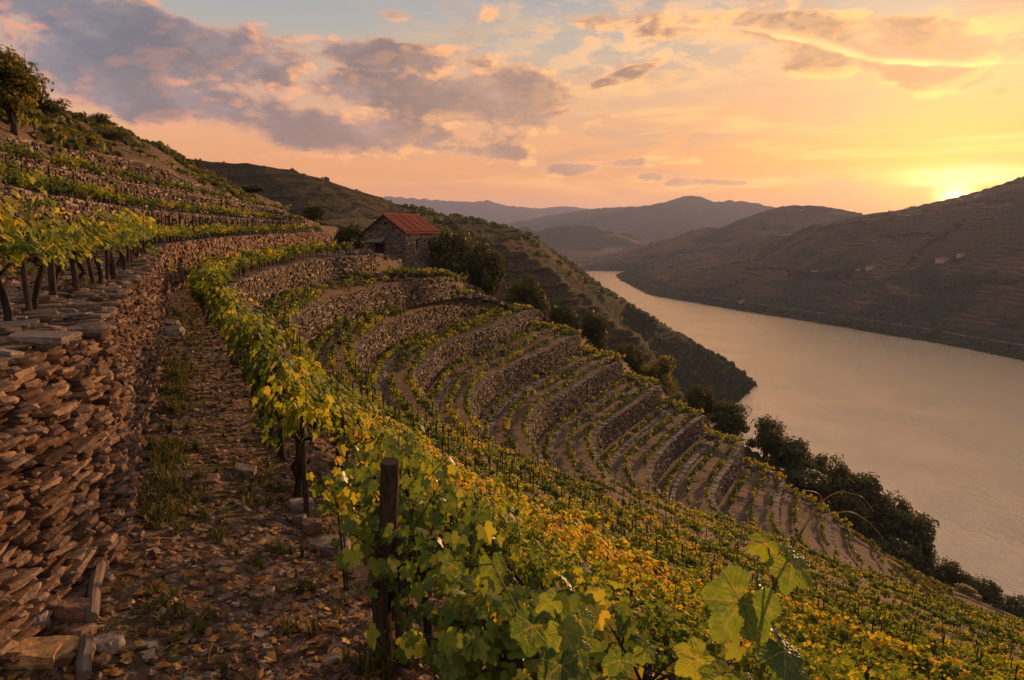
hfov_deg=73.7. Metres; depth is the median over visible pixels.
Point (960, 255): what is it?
farmhouse
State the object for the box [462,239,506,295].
bushy tree
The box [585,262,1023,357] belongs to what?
shore scrub
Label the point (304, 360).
grapevine
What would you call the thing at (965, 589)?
tree
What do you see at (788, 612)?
grapevine
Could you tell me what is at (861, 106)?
sky
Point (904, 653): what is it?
grapevine
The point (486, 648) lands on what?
grapevine
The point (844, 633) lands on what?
grapevine
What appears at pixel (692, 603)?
grapevine
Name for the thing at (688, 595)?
grapevine
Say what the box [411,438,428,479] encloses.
grapevine
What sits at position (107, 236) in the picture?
grapevine
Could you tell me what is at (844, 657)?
grapevine
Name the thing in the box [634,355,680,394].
tree
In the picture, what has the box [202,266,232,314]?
grapevine
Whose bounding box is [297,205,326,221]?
bushy tree
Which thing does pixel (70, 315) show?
capping slab
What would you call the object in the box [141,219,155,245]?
grapevine
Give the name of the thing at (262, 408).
vineyard post
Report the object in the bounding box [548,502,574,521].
grapevine
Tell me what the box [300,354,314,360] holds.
grapevine
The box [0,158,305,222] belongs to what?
dry stone wall
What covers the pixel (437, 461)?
grapevine
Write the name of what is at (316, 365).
grapevine
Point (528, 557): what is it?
grapevine
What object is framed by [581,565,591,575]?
stone
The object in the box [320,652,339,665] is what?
stone
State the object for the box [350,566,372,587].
stone
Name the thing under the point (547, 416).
dry stone wall
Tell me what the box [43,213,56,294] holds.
vineyard post
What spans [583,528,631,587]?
grapevine
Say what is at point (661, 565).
grapevine
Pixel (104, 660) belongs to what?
stone
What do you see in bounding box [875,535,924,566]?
bushy tree
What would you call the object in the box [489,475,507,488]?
grapevine
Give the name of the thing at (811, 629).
grapevine
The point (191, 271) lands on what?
grapevine
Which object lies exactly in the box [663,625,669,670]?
vineyard post
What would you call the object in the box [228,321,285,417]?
grapevine
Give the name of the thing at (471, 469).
grapevine
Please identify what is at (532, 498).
grapevine
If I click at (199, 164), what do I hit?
bushy tree
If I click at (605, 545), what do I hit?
grapevine
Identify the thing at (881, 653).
grapevine
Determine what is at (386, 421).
grapevine
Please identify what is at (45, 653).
stone
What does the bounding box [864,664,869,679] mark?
vineyard post
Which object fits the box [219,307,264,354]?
grapevine
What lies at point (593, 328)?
bushy tree
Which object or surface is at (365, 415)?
grapevine
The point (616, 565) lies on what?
grapevine
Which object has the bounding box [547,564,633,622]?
grapevine
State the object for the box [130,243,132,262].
vineyard post
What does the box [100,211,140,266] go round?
grapevine
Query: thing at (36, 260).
grapevine
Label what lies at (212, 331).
grapevine
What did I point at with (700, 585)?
grapevine
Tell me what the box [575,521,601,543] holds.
grapevine
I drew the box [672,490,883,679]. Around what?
grapevine
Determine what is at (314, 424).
grapevine
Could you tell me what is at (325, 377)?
grapevine
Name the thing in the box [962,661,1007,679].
grapevine
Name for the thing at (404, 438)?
grapevine
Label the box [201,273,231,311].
grapevine
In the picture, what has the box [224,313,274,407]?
grapevine
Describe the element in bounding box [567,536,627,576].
grapevine
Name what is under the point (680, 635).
grapevine
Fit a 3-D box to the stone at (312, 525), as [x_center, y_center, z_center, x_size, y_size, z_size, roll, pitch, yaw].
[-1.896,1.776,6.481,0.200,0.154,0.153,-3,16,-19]
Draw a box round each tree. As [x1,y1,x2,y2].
[0,45,53,136]
[28,91,70,117]
[87,112,117,125]
[94,129,129,141]
[194,158,205,169]
[237,185,265,193]
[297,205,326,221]
[337,222,365,249]
[429,226,476,277]
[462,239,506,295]
[503,272,549,314]
[545,303,579,332]
[579,308,609,352]
[616,342,646,377]
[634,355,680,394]
[682,384,716,415]
[707,398,751,440]
[745,414,788,459]
[760,435,818,470]
[786,469,830,489]
[808,452,851,501]
[827,471,888,522]
[827,489,869,537]
[863,489,913,540]
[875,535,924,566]
[881,508,939,558]
[907,544,939,575]
[928,555,972,590]
[951,574,1008,603]
[951,583,982,600]
[988,593,1023,618]
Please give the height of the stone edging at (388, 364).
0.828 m
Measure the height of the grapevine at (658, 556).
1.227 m
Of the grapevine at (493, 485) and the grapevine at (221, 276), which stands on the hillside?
the grapevine at (493, 485)
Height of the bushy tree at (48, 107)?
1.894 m
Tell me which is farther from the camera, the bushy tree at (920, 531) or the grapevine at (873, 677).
the bushy tree at (920, 531)
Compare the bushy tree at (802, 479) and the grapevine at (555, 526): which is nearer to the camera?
the grapevine at (555, 526)
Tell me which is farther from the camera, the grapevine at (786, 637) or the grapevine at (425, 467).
the grapevine at (786, 637)
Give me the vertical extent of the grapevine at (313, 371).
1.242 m
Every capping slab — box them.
[0,318,39,329]
[0,348,24,357]
[6,330,82,345]
[33,325,62,328]
[54,312,93,318]
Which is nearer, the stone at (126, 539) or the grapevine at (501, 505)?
the stone at (126, 539)
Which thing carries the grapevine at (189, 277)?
on the hillside
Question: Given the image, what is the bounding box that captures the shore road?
[632,276,1023,345]
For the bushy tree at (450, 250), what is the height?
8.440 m
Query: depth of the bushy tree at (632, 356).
127.27 m
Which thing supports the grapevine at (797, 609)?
on the hillside
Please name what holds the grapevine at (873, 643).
on the hillside
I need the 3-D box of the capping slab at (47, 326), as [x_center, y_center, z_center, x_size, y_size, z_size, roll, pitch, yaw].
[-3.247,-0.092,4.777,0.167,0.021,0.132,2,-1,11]
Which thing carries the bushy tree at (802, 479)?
on the hillside
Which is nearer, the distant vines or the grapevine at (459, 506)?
the grapevine at (459, 506)
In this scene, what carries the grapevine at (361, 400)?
on the hillside
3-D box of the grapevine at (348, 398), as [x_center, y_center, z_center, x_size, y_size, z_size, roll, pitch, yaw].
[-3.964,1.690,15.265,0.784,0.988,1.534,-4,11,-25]
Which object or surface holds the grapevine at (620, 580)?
on the hillside
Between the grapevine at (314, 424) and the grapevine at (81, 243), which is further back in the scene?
the grapevine at (314, 424)
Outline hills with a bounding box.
[186,158,1023,575]
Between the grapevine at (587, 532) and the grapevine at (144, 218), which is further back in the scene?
the grapevine at (587, 532)
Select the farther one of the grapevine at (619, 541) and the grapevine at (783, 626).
the grapevine at (619, 541)
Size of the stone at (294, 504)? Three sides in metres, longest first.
0.265 x 0.189 x 0.140 m
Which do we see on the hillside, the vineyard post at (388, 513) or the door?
the vineyard post at (388, 513)
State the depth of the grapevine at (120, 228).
9.46 m
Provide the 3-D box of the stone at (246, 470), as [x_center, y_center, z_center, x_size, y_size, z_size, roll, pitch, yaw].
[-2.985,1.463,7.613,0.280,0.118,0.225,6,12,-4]
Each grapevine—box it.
[0,175,66,309]
[0,190,81,320]
[23,212,94,284]
[53,219,112,286]
[74,213,137,283]
[75,204,138,279]
[91,213,142,271]
[94,205,148,269]
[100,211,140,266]
[123,220,142,255]
[124,218,145,254]
[131,214,153,254]
[135,219,152,257]
[136,242,159,255]
[137,212,154,242]
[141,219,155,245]
[142,221,154,251]
[185,265,213,315]
[185,277,215,325]
[186,267,202,289]
[186,274,207,311]
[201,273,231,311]
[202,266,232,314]
[204,285,239,339]
[204,286,234,328]
[206,285,249,349]
[207,290,241,319]
[209,293,249,365]
[209,297,260,343]
[214,298,270,384]
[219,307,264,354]
[223,320,271,394]
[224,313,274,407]
[224,336,298,439]
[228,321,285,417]
[241,336,324,456]
[247,361,350,497]
[254,364,345,477]
[287,356,301,362]
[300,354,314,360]
[302,357,323,375]
[303,358,320,368]
[305,367,322,381]
[305,385,326,431]
[305,391,349,457]
[305,466,360,590]
[308,442,465,541]
[310,383,351,445]
[312,374,333,429]
[320,403,362,469]
[321,376,336,387]
[329,412,405,461]
[330,479,504,647]
[332,389,354,408]
[334,384,352,398]
[334,432,456,620]
[335,387,348,397]
[338,391,363,416]
[340,403,382,431]
[343,400,363,421]
[349,419,406,495]
[351,419,424,478]
[355,394,369,406]
[355,417,386,430]
[358,401,370,413]
[358,408,373,421]
[361,412,380,432]
[364,404,380,418]
[365,575,610,679]
[368,429,420,489]
[375,413,391,431]
[377,405,387,416]
[377,417,401,431]
[391,419,409,433]
[399,433,431,479]
[399,530,581,679]
[410,447,438,480]
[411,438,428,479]
[414,431,430,445]
[414,443,438,456]
[415,445,429,457]
[421,441,438,453]
[427,476,474,548]
[431,456,462,524]
[433,450,453,467]
[440,481,519,597]
[440,552,655,679]
[446,479,494,529]
[449,455,464,471]
[450,476,490,500]
[452,462,473,480]
[453,464,480,490]
[455,498,527,554]
[463,465,479,479]
[464,484,502,524]
[465,478,502,499]
[469,472,485,485]
[473,490,494,508]
[474,474,503,502]
[474,478,507,509]
[482,513,593,594]
[484,498,539,579]
[485,502,510,517]
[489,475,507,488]
[491,478,516,500]
[491,490,532,532]
[496,493,529,507]
[502,488,526,503]
[502,571,652,678]
[506,535,574,589]
[507,495,545,524]
[511,502,586,587]
[513,498,538,509]
[523,508,559,542]
[524,493,539,508]
[527,521,585,562]
[529,504,558,522]
[536,496,557,513]
[538,510,583,552]
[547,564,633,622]
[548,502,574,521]
[551,546,603,591]
[553,508,600,561]
[553,541,657,613]
[559,509,583,527]
[559,525,591,564]
[563,551,640,610]
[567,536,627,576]
[569,524,598,537]
[572,508,587,524]
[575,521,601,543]
[580,617,745,679]
[582,512,608,536]
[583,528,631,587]
[587,538,616,561]
[594,536,623,557]
[594,563,645,609]
[596,531,621,544]
[600,531,620,539]
[600,550,644,594]
[605,582,727,678]
[609,591,710,669]
[610,536,641,564]
[610,546,657,586]
[611,540,649,569]
[620,584,771,679]
[625,575,684,624]
[634,549,669,577]
[637,553,691,617]
[643,551,666,564]
[651,591,702,621]
[657,578,700,626]
[661,570,702,610]
[662,561,692,586]
[668,565,708,587]
[670,605,734,679]
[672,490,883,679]
[676,587,711,628]
[688,585,704,604]
[689,578,704,594]
[695,606,780,662]
[700,620,749,674]
[717,637,762,679]
[739,633,875,679]
[770,629,812,659]
[771,604,797,634]
[772,619,816,650]
[779,596,807,617]
[781,606,798,631]
[782,616,830,645]
[784,645,855,677]
[792,613,804,626]
[793,620,851,655]
[796,637,897,679]
[799,602,832,627]
[800,605,838,633]
[802,653,925,679]
[804,660,868,679]
[808,619,870,663]
[809,640,884,679]
[826,647,876,670]
[831,613,864,640]
[831,645,910,673]
[851,661,918,679]
[854,632,891,662]
[856,645,919,677]
[860,652,914,679]
[867,631,894,647]
[868,631,924,667]
[874,649,931,679]
[878,663,911,679]
[895,639,929,664]
[899,662,942,679]
[909,650,963,679]
[917,656,971,679]
[922,651,963,679]
[937,654,969,677]
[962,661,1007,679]
[967,673,989,679]
[969,672,1012,679]
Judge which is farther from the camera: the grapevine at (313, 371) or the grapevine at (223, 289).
the grapevine at (313, 371)
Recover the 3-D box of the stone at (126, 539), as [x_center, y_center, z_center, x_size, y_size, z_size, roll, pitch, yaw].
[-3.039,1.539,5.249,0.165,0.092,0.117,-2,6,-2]
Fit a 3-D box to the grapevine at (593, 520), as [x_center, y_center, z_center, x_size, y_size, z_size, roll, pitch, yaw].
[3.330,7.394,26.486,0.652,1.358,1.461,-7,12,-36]
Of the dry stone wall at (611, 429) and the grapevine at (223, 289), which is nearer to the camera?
the grapevine at (223, 289)
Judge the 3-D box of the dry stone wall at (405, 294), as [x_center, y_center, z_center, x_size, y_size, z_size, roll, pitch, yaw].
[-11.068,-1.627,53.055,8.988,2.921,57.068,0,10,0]
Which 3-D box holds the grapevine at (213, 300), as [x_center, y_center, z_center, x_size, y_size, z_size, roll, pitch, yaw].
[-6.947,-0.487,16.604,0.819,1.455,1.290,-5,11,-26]
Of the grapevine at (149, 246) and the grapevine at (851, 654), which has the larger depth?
the grapevine at (149, 246)
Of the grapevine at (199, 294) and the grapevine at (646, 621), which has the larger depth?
the grapevine at (199, 294)
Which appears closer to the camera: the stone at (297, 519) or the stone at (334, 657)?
the stone at (334, 657)
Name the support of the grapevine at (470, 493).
on the hillside
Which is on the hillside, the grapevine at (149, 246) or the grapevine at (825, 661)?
the grapevine at (825, 661)
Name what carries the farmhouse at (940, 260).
on the hills
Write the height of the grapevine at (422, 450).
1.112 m
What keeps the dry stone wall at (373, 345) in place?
on the hillside
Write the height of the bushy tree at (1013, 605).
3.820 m
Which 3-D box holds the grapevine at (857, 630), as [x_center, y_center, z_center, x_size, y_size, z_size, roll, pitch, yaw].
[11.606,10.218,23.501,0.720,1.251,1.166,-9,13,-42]
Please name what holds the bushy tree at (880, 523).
on the hillside
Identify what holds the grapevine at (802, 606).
on the hillside
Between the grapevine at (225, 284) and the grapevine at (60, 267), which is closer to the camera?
the grapevine at (60, 267)
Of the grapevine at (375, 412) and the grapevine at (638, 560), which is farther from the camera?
the grapevine at (375, 412)
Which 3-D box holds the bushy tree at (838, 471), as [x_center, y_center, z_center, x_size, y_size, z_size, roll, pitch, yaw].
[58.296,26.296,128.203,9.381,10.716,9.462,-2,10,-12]
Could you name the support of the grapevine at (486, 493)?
on the hillside
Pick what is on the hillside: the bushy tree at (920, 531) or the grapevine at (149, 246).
the bushy tree at (920, 531)
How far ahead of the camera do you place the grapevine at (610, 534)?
25.85 m
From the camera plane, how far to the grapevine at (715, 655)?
6.54 m
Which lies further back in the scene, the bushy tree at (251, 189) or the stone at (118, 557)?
the bushy tree at (251, 189)
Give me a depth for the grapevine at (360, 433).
9.01 m
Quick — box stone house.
[362,213,440,268]
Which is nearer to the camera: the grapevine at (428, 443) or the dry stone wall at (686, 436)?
the grapevine at (428, 443)
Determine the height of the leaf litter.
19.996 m
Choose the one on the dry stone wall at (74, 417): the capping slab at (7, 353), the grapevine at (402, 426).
the capping slab at (7, 353)
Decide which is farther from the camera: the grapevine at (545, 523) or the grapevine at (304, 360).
the grapevine at (304, 360)
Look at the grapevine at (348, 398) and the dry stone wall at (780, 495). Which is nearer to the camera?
the grapevine at (348, 398)
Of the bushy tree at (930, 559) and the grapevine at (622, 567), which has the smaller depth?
the grapevine at (622, 567)
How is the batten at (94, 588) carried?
on the hillside
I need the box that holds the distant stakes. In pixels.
[4,110,1023,679]
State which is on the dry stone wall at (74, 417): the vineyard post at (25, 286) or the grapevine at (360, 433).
the vineyard post at (25, 286)
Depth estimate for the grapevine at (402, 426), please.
24.38 m
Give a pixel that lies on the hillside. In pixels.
(738, 506)
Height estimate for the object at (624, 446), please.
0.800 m
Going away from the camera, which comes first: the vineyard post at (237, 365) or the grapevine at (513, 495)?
the vineyard post at (237, 365)
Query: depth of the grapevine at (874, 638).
21.05 m
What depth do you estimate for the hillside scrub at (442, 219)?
545.10 m
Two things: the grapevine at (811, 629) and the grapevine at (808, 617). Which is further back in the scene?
the grapevine at (808, 617)
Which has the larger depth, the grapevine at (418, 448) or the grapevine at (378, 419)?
the grapevine at (378, 419)
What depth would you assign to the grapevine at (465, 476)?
16.97 m
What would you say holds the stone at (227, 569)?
on the hillside
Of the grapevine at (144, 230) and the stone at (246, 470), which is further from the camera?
the grapevine at (144, 230)
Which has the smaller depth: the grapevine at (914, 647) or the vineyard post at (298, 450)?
the vineyard post at (298, 450)
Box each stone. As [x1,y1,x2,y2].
[2,635,79,669]
[32,609,50,633]
[52,597,90,622]
[60,622,97,637]
[78,587,86,596]
[91,654,110,668]
[95,634,125,654]
[103,572,115,581]
[111,552,123,562]
[122,534,131,544]
[158,470,195,481]
[163,319,181,325]
[164,325,184,335]
[189,473,219,484]
[200,558,219,566]
[217,592,232,600]
[219,567,235,573]
[233,463,256,476]
[247,589,263,598]
[287,497,314,513]
[291,514,306,524]
[301,517,322,534]
[309,534,350,556]
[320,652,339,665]
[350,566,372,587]
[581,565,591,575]
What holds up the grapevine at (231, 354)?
on the hillside
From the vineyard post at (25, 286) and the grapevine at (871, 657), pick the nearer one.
the vineyard post at (25, 286)
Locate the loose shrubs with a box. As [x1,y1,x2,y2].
[195,158,570,295]
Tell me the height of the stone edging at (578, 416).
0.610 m
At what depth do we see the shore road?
974.10 m
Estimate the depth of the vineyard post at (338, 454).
10.48 m
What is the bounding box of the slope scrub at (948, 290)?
[579,176,1023,339]
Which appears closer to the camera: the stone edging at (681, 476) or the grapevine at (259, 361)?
the grapevine at (259, 361)
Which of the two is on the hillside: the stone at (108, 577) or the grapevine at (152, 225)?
the stone at (108, 577)
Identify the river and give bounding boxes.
[584,270,1023,605]
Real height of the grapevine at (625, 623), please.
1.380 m
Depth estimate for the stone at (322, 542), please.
6.09 m
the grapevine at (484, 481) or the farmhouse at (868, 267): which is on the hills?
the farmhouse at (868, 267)
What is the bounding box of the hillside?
[0,110,1023,679]
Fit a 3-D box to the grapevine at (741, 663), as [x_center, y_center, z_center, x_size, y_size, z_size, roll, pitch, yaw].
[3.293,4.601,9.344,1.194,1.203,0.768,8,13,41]
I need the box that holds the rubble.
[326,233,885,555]
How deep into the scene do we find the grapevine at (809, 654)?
11.37 m
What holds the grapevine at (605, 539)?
on the hillside
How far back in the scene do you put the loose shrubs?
361.04 m
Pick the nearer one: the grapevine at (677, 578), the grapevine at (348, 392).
the grapevine at (677, 578)
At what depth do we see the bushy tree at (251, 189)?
101.07 m
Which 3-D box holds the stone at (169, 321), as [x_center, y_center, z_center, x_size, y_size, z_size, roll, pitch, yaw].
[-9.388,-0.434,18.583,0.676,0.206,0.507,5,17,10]
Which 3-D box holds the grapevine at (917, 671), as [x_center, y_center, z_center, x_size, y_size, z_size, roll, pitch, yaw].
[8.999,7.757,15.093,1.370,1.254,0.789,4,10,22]
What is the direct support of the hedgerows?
on the hills
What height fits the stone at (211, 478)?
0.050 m
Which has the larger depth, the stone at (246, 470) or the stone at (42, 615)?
the stone at (246, 470)
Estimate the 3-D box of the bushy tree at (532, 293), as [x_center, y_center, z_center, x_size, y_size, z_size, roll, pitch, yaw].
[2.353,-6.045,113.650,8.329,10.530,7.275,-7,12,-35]
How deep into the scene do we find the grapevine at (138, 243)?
13.78 m
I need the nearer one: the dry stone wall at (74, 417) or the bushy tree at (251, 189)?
the dry stone wall at (74, 417)
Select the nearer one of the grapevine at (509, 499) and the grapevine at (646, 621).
the grapevine at (646, 621)
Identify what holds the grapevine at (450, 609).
on the hillside
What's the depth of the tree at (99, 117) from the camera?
73.27 m
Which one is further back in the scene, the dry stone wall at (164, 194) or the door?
the door
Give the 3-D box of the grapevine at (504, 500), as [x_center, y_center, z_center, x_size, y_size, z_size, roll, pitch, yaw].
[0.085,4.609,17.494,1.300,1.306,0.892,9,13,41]
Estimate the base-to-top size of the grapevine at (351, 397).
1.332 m
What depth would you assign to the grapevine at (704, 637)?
9.60 m
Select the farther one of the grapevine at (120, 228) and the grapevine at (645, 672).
the grapevine at (120, 228)
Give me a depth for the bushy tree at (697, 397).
126.23 m
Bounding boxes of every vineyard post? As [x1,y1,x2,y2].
[17,232,32,310]
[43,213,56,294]
[63,214,79,290]
[81,225,95,285]
[104,231,108,278]
[118,247,122,266]
[126,244,129,263]
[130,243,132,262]
[232,314,239,367]
[236,306,241,359]
[254,355,264,416]
[269,408,275,437]
[273,365,285,460]
[292,382,300,470]
[299,412,308,513]
[334,418,339,457]
[340,414,347,458]
[372,457,398,662]
[392,524,409,667]
[629,582,633,603]
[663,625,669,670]
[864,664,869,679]
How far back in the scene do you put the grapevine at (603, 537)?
23.46 m
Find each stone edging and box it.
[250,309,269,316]
[371,347,409,398]
[433,379,450,422]
[488,376,550,445]
[547,391,614,468]
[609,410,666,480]
[670,442,710,501]
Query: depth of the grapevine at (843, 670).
6.24 m
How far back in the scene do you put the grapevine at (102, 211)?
11.12 m
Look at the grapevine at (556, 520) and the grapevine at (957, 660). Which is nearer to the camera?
the grapevine at (957, 660)
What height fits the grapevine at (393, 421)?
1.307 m
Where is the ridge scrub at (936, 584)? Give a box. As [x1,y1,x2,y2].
[492,297,965,604]
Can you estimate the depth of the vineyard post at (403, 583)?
4.47 m
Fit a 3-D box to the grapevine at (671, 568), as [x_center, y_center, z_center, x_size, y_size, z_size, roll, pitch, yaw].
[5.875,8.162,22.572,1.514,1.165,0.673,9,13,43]
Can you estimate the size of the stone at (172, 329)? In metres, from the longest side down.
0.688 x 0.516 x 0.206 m
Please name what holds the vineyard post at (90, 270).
on the dry stone wall at (74, 417)
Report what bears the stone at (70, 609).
on the hillside
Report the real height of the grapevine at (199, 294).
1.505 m
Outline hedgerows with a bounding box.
[667,216,1023,335]
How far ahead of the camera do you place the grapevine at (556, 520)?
23.87 m
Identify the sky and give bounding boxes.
[0,0,1023,214]
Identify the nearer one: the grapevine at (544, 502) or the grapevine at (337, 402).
the grapevine at (337, 402)
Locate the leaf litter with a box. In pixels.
[0,248,728,679]
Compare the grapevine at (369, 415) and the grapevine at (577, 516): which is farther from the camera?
the grapevine at (577, 516)
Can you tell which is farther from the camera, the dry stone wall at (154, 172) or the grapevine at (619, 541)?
the dry stone wall at (154, 172)
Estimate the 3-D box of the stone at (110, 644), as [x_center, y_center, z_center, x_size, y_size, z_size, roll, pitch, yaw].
[-2.406,1.809,4.050,0.172,0.086,0.125,-4,7,13]
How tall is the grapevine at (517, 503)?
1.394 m
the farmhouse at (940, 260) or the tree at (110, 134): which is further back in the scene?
the farmhouse at (940, 260)
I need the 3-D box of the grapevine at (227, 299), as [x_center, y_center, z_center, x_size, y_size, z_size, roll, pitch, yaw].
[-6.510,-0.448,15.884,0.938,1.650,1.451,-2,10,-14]
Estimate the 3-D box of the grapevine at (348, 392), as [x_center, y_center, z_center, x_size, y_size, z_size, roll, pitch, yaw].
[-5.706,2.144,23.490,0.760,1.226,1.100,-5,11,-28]
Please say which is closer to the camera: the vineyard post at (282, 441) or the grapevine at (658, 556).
the vineyard post at (282, 441)
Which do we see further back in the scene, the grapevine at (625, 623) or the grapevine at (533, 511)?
the grapevine at (533, 511)
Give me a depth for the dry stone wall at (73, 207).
32.26 m
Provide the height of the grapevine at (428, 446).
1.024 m
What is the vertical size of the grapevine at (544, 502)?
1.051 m
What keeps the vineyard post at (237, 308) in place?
on the hillside
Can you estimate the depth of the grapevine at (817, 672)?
8.78 m
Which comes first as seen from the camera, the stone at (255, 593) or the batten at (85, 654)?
the batten at (85, 654)
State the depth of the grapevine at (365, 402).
25.23 m
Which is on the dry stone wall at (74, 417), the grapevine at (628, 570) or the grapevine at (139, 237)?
the grapevine at (139, 237)
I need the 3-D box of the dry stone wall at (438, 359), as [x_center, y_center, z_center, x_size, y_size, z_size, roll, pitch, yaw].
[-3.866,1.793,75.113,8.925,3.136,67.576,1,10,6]
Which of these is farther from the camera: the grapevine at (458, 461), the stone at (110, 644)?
the grapevine at (458, 461)
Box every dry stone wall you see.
[0,134,270,208]
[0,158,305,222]
[0,185,310,232]
[0,231,329,669]
[228,255,377,312]
[292,276,449,357]
[353,297,484,425]
[413,309,537,434]
[468,334,580,444]
[527,360,622,475]
[590,385,662,486]
[646,415,704,508]
[710,443,743,526]
[774,481,800,550]
[828,513,851,563]
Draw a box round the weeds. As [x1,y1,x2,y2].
[2,211,1021,679]
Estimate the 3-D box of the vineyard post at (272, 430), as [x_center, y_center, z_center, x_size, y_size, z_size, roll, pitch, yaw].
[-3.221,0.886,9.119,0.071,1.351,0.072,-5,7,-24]
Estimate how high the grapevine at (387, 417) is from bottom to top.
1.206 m
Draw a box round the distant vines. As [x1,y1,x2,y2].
[0,113,1023,679]
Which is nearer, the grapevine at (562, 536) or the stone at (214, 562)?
the stone at (214, 562)
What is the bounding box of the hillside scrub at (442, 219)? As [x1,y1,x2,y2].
[286,177,989,604]
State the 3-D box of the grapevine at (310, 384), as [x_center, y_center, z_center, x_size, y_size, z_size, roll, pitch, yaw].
[-2.490,0.978,7.868,0.950,1.433,1.283,1,10,4]
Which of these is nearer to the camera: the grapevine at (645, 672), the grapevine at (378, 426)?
the grapevine at (645, 672)
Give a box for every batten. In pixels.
[74,633,95,679]
[85,556,105,622]
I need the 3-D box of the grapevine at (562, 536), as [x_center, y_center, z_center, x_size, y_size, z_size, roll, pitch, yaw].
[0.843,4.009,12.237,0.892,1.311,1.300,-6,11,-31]
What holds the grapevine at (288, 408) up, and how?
on the hillside
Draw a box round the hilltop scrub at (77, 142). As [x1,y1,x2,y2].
[0,104,257,202]
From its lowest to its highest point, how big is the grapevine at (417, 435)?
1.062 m
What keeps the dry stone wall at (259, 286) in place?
on the hillside
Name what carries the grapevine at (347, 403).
on the hillside
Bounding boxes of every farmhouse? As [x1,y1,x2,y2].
[865,265,874,270]
[935,258,948,263]
[956,253,964,257]
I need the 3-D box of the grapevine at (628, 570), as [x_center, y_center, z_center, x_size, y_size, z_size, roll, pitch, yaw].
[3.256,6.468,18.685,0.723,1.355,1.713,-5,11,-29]
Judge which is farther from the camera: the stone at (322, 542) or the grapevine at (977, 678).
the grapevine at (977, 678)
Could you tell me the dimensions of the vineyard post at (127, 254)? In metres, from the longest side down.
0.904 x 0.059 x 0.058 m
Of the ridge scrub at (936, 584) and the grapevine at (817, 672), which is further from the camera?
the ridge scrub at (936, 584)
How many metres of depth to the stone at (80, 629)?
4.09 m
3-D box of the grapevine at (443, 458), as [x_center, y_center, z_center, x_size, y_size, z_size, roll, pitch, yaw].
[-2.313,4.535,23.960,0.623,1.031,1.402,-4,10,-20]
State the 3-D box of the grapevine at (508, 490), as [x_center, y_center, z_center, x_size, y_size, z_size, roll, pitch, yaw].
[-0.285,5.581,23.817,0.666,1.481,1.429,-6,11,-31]
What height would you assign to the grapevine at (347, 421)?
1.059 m
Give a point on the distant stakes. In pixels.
(214, 222)
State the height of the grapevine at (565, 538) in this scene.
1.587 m
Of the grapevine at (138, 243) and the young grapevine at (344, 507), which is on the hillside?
the young grapevine at (344, 507)
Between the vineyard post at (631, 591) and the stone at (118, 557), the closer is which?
the stone at (118, 557)
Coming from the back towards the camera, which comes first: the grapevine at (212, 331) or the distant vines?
the distant vines
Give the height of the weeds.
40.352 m
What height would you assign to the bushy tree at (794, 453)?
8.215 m
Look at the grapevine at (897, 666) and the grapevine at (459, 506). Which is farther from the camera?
the grapevine at (897, 666)
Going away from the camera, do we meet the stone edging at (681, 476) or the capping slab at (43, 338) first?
the capping slab at (43, 338)
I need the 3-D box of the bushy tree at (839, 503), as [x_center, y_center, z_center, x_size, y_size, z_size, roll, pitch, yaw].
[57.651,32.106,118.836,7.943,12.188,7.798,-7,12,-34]
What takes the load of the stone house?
on the hillside
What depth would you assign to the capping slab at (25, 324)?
4.82 m
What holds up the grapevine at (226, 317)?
on the hillside
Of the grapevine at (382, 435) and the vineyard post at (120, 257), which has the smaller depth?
the grapevine at (382, 435)
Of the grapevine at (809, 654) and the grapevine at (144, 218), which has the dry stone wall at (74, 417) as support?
the grapevine at (144, 218)
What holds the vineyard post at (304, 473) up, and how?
on the hillside
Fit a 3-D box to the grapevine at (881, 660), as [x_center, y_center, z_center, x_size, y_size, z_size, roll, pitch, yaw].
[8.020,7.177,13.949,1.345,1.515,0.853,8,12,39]
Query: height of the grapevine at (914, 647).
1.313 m
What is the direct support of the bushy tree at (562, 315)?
on the hillside
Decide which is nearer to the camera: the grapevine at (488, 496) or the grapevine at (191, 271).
the grapevine at (488, 496)
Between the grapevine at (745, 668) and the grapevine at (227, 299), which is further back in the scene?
the grapevine at (227, 299)
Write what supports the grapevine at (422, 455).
on the hillside
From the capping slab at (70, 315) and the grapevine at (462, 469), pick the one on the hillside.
the grapevine at (462, 469)
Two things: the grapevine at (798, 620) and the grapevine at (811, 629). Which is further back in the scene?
the grapevine at (798, 620)
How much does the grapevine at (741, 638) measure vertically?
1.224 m
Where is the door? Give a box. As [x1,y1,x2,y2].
[375,244,383,253]
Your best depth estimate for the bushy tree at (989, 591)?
117.26 m
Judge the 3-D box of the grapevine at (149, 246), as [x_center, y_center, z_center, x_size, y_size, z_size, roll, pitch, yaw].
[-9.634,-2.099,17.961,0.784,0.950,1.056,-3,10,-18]
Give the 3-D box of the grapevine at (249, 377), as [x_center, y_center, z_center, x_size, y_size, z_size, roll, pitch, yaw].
[-2.895,0.805,8.456,0.954,1.578,1.575,-5,11,-28]
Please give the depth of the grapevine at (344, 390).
19.80 m
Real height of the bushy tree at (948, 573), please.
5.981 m

